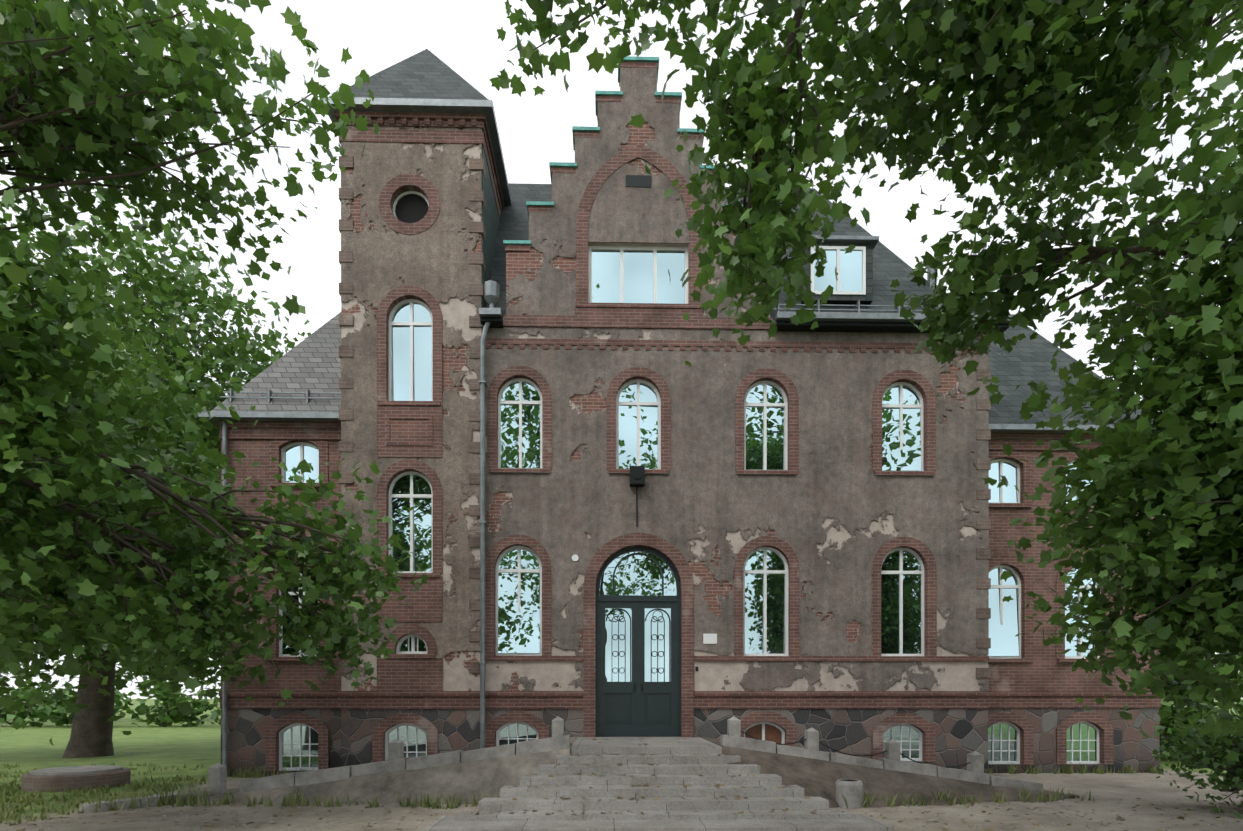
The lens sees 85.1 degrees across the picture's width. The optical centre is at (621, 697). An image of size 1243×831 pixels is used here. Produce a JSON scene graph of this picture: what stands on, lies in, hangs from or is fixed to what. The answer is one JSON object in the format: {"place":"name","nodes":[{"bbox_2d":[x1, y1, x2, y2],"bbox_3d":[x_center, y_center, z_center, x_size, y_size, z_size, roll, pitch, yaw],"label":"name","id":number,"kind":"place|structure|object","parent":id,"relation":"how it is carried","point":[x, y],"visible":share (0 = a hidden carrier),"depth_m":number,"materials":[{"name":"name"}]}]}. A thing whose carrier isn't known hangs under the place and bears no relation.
{"place":"outdoors","nodes":[
{"label":"outdoors","id":0,"kind":"place"},
{"bbox_2d":[0,292,283,730],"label":"tree","id":1,"kind":"object","parent":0,"point":[77,637],"depth_m":10.59,"materials":[{"name":"green plant"}]},
{"bbox_2d":[0,0,428,745],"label":"tree","id":2,"kind":"object","parent":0,"point":[120,122],"depth_m":8.10,"materials":[{"name":"green plant"}]},
{"bbox_2d":[221,439,340,690],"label":"wing wall","id":3,"kind":"structure","parent":0,"point":[293,675],"depth_m":15.18,"materials":[{"name":"red brick"}]},
{"bbox_2d":[0,797,1237,830],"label":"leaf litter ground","id":4,"kind":"structure","parent":0,"point":[1068,824],"depth_m":10.05,"materials":[{"name":"plant"}]},
{"bbox_2d":[0,699,1242,830],"bbox_3d":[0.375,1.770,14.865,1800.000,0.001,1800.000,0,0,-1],"label":"ground","id":5,"kind":"structure","parent":0,"point":[29,747],"depth_m":11.00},
{"bbox_2d":[5,654,54,681],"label":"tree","id":6,"kind":"object","parent":5,"relation":"on","point":[20,664],"visible":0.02,"depth_m":64.94,"materials":[{"name":"green plant"}]},
{"bbox_2d":[21,768,130,791],"bbox_3d":[-10.848,1.645,13.522,1.700,0.350,1.700,0,0,-1],"label":"stone bench","id":7,"kind":"object","parent":5,"relation":"on","point":[36,783],"visible":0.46,"depth_m":12.84,"materials":[{"name":"grey stone"}]},
{"bbox_2d":[30,765,122,774],"bbox_3d":[-10.848,1.447,13.522,1.440,0.045,1.440,0,0,-1],"label":"stone slab top","id":8,"kind":"object","parent":7,"relation":"on","point":[71,770],"visible":1,"depth_m":13.33,"materials":[{"name":"stone"}]},
{"bbox_2d":[0,669,220,728],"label":"hedge","id":9,"kind":"object","parent":5,"relation":"on","point":[59,709],"depth_m":40.53,"materials":[{"name":"green plant"}]},
{"bbox_2d":[0,762,239,824],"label":"lawn tufts","id":10,"kind":"object","parent":5,"relation":"on","point":[62,798],"visible":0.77,"depth_m":12.20,"materials":[{"name":"green plant"}]},
{"bbox_2d":[34,624,220,715],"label":"tree","id":11,"kind":"object","parent":5,"relation":"on","point":[144,677],"depth_m":50.02,"materials":[{"name":"green plant"}]},
{"bbox_2d":[79,789,209,813],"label":"grass","id":12,"kind":"structure","parent":5,"relation":"on","point":[91,807],"depth_m":10.83,"materials":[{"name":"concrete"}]},
{"bbox_2d":[0,170,310,757],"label":"lawn tree","id":13,"kind":"object","parent":5,"relation":"on","point":[163,289],"depth_m":18.91,"materials":[{"name":"green plant"}]},
{"bbox_2d":[221,708,340,776],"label":"wing plinth","id":14,"kind":"structure","parent":5,"relation":"on","point":[246,736],"depth_m":15.18,"materials":[{"name":"grey stone"}]},
{"bbox_2d":[200,736,576,803],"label":"ramp","id":15,"kind":"structure","parent":5,"relation":"on","point":[492,777],"depth_m":11.55,"materials":[{"name":"grey concrete"}]},
{"bbox_2d":[209,716,569,795],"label":"ramp parapet","id":16,"kind":"structure","parent":5,"relation":"on","point":[557,740],"depth_m":11.77,"materials":[{"name":"concrete"}]},
{"bbox_2d":[341,709,479,766],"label":"tower plinth","id":17,"kind":"structure","parent":5,"relation":"on","point":[458,729],"depth_m":14.64,"materials":[{"name":"grey stone"}]},
{"bbox_2d":[341,126,481,690],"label":"tower wall","id":18,"kind":"structure","parent":5,"relation":"on","point":[457,312],"depth_m":14.66,"materials":[{"name":"beige paint"}]},
{"bbox_2d":[329,49,488,99],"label":"tower roof","id":19,"kind":"structure","parent":18,"relation":"on","point":[426,74],"depth_m":14.86,"materials":[{"name":"stone"}]},
{"bbox_2d":[482,147,498,307],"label":"wall","id":20,"kind":"structure","parent":18,"relation":"attached to","point":[490,218],"depth_m":15.36,"materials":[{"name":"paint"}]},
{"bbox_2d":[77,762,1160,812],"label":"edge weeds","id":21,"kind":"object","parent":5,"relation":"on","point":[194,800],"visible":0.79,"depth_m":11.14,"materials":[{"name":"green plant"}]},
{"bbox_2d":[3,798,1242,830],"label":"forecourt pebbles","id":22,"kind":"object","parent":5,"relation":"on","point":[881,814],"visible":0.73,"depth_m":10.08,"materials":[{"name":"grey gravel"}]},
{"bbox_2d":[423,737,892,830],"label":"entrance stairs","id":23,"kind":"structure","parent":5,"relation":"on","point":[712,814],"depth_m":10.14,"materials":[{"name":"stone"}]},
{"bbox_2d":[464,736,842,814],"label":"stone steps","id":24,"kind":"structure","parent":23,"relation":"on","point":[738,797],"depth_m":10.38,"materials":[{"name":"grey stone"}]},
{"bbox_2d":[198,97,1154,765],"bbox_3d":[0.810,-5.465,15.718,22.877,14.470,8.617,0,0,20],"label":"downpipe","id":25,"kind":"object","parent":5,"relation":"on","point":[440,105],"visible":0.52,"depth_m":14.58,"materials":[{"name":"grey metal"}]},
{"bbox_2d":[209,312,340,427],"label":"wing roof","id":26,"kind":"structure","parent":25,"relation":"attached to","point":[311,362],"depth_m":15.65,"materials":[{"name":"grey tile"}]},
{"bbox_2d":[485,708,987,773],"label":"plinth","id":27,"kind":"structure","parent":5,"relation":"on","point":[961,733],"depth_m":14.97,"materials":[{"name":"grey stone"}]},
{"bbox_2d":[835,779,862,807],"bbox_3d":[3.709,1.585,11.036,0.430,0.470,0.430,0,0,-1],"label":"concrete bollard","id":28,"kind":"object","parent":5,"relation":"on","point":[847,788],"visible":0.92,"depth_m":10.87,"materials":[{"name":"grey concrete"}]},
{"bbox_2d":[489,0,1242,761],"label":"tree","id":29,"kind":"object","parent":5,"relation":"on","point":[1191,462],"depth_m":7.35,"materials":[{"name":"green plant"}]},
{"bbox_2d":[720,716,1042,791],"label":"ramp kerb","id":30,"kind":"structure","parent":5,"relation":"on","point":[973,772],"depth_m":11.97,"materials":[{"name":"concrete"}]},
{"bbox_2d":[700,736,1079,807],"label":"ramp","id":31,"kind":"structure","parent":5,"relation":"on","point":[815,777],"depth_m":11.60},
{"bbox_2d":[988,708,1159,772],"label":"wing plinth","id":32,"kind":"structure","parent":5,"relation":"on","point":[1132,743],"depth_m":15.91,"materials":[{"name":"stone"}]},
{"bbox_2d":[1139,698,1242,818],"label":"shrub","id":33,"kind":"object","parent":5,"relation":"on","point":[1225,746],"depth_m":10.68,"materials":[{"name":"green plant"}]},
{"bbox_2d":[1160,477,1241,745],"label":"tree","id":34,"kind":"object","parent":5,"relation":"on","point":[1216,666],"depth_m":23.80,"materials":[{"name":"green plant"}]},
{"bbox_2d":[1160,637,1242,759],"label":"foliage","id":35,"kind":"object","parent":5,"relation":"on","point":[1174,728],"depth_m":18.71,"materials":[{"name":"green plant"}]},
{"bbox_2d":[0,0,1242,698],"label":"sky","id":36,"kind":"structure","parent":0,"point":[534,131],"materials":[{"name":"white"}]},
{"bbox_2d":[503,56,742,248],"bbox_3d":[0.371,-11.940,15.075,5.900,4.120,0.560,0,0,-1],"label":"coping","id":37,"kind":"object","parent":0,"point":[597,129],"visible":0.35,"depth_m":14.79,"materials":[{"name":"teal metal"}]},
{"bbox_2d":[339,156,990,677],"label":"corner quoins","id":38,"kind":"object","parent":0,"point":[475,384],"visible":0.54,"depth_m":14.63,"materials":[{"name":"brown brick"}]},
{"bbox_2d":[218,61,1160,708],"bbox_3d":[1.830,-6.845,16.037,21.640,14.169,2.720,0,0,-1],"label":"cornice band","id":39,"kind":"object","parent":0,"point":[280,435],"visible":0.58,"depth_m":14.94,"materials":[{"name":"red brick"}]},
{"bbox_2d":[266,118,1113,770],"bbox_3d":[1.802,-5.455,14.675,19.495,14.210,5.341,0,0,-1],"label":"window surround","id":40,"kind":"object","parent":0,"point":[414,674],"depth_m":14.90,"materials":[{"name":"red brick"}]},
{"bbox_2d":[279,191,1100,770],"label":"windows","id":41,"kind":"structure","parent":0,"point":[709,639],"depth_m":15.03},
{"bbox_2d":[745,724,781,743],"bbox_3d":[3.152,0.920,15.065,0.820,0.670,0.001,0,0,-1],"label":"basement window","id":42,"kind":"structure","parent":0,"point":[773,733],"depth_m":15.07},
{"bbox_2d":[988,450,1159,691],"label":"wing wall","id":43,"kind":"structure","parent":0,"point":[1044,670],"depth_m":15.87,"materials":[{"name":"red brick"}]},
{"bbox_3d":[2.436,0.045,20.161,11.170,0.350,10.500,0,0,-1],"label":"band","id":44,"kind":"object","parent":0,"visible":0},
{"bbox_2d":[485,328,987,690],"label":"wall","id":45,"kind":"structure","parent":44,"relation":"on","point":[712,675],"depth_m":14.91,"materials":[{"name":"beige paint"}]},
{"bbox_2d":[506,67,769,317],"bbox_3d":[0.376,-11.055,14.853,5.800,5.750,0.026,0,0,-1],"label":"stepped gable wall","id":46,"kind":"structure","parent":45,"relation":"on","point":[620,212],"depth_m":14.83,"materials":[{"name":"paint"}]},
{"bbox_2d":[596,547,680,736],"bbox_3d":[0.371,-1.240,15.065,1.908,4.228,0.120,0,0,-1],"label":"front door","id":47,"kind":"structure","parent":45,"relation":"in","point":[625,709],"depth_m":15.04,"materials":[{"name":"grey wood"}]},
{"bbox_2d":[487,183,942,323],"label":"roof","id":48,"kind":"structure","parent":45,"relation":"on","point":[889,266],"depth_m":16.31,"materials":[{"name":"stone"}]},
{"bbox_2d":[799,242,872,304],"bbox_3d":[4.862,-9.600,16.012,1.580,1.300,1.500,0,0,-1],"label":"dormer body","id":49,"kind":"object","parent":48,"relation":"on","point":[867,299],"visible":0.14,"depth_m":15.28,"materials":[{"name":"stone"}]},
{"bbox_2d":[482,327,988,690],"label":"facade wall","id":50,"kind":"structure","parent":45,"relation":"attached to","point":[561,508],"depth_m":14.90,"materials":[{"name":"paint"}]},
{"bbox_3d":[10.186,0.045,20.479,4.740,0.350,9.200,0,0,-1],"label":"wing band","id":51,"kind":"object","parent":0,"visible":0},
{"bbox_2d":[946,293,1153,424],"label":"wing roof","id":52,"kind":"structure","parent":51,"relation":"on","point":[1024,361],"depth_m":16.69,"materials":[{"name":"grey tile"}]}
]}

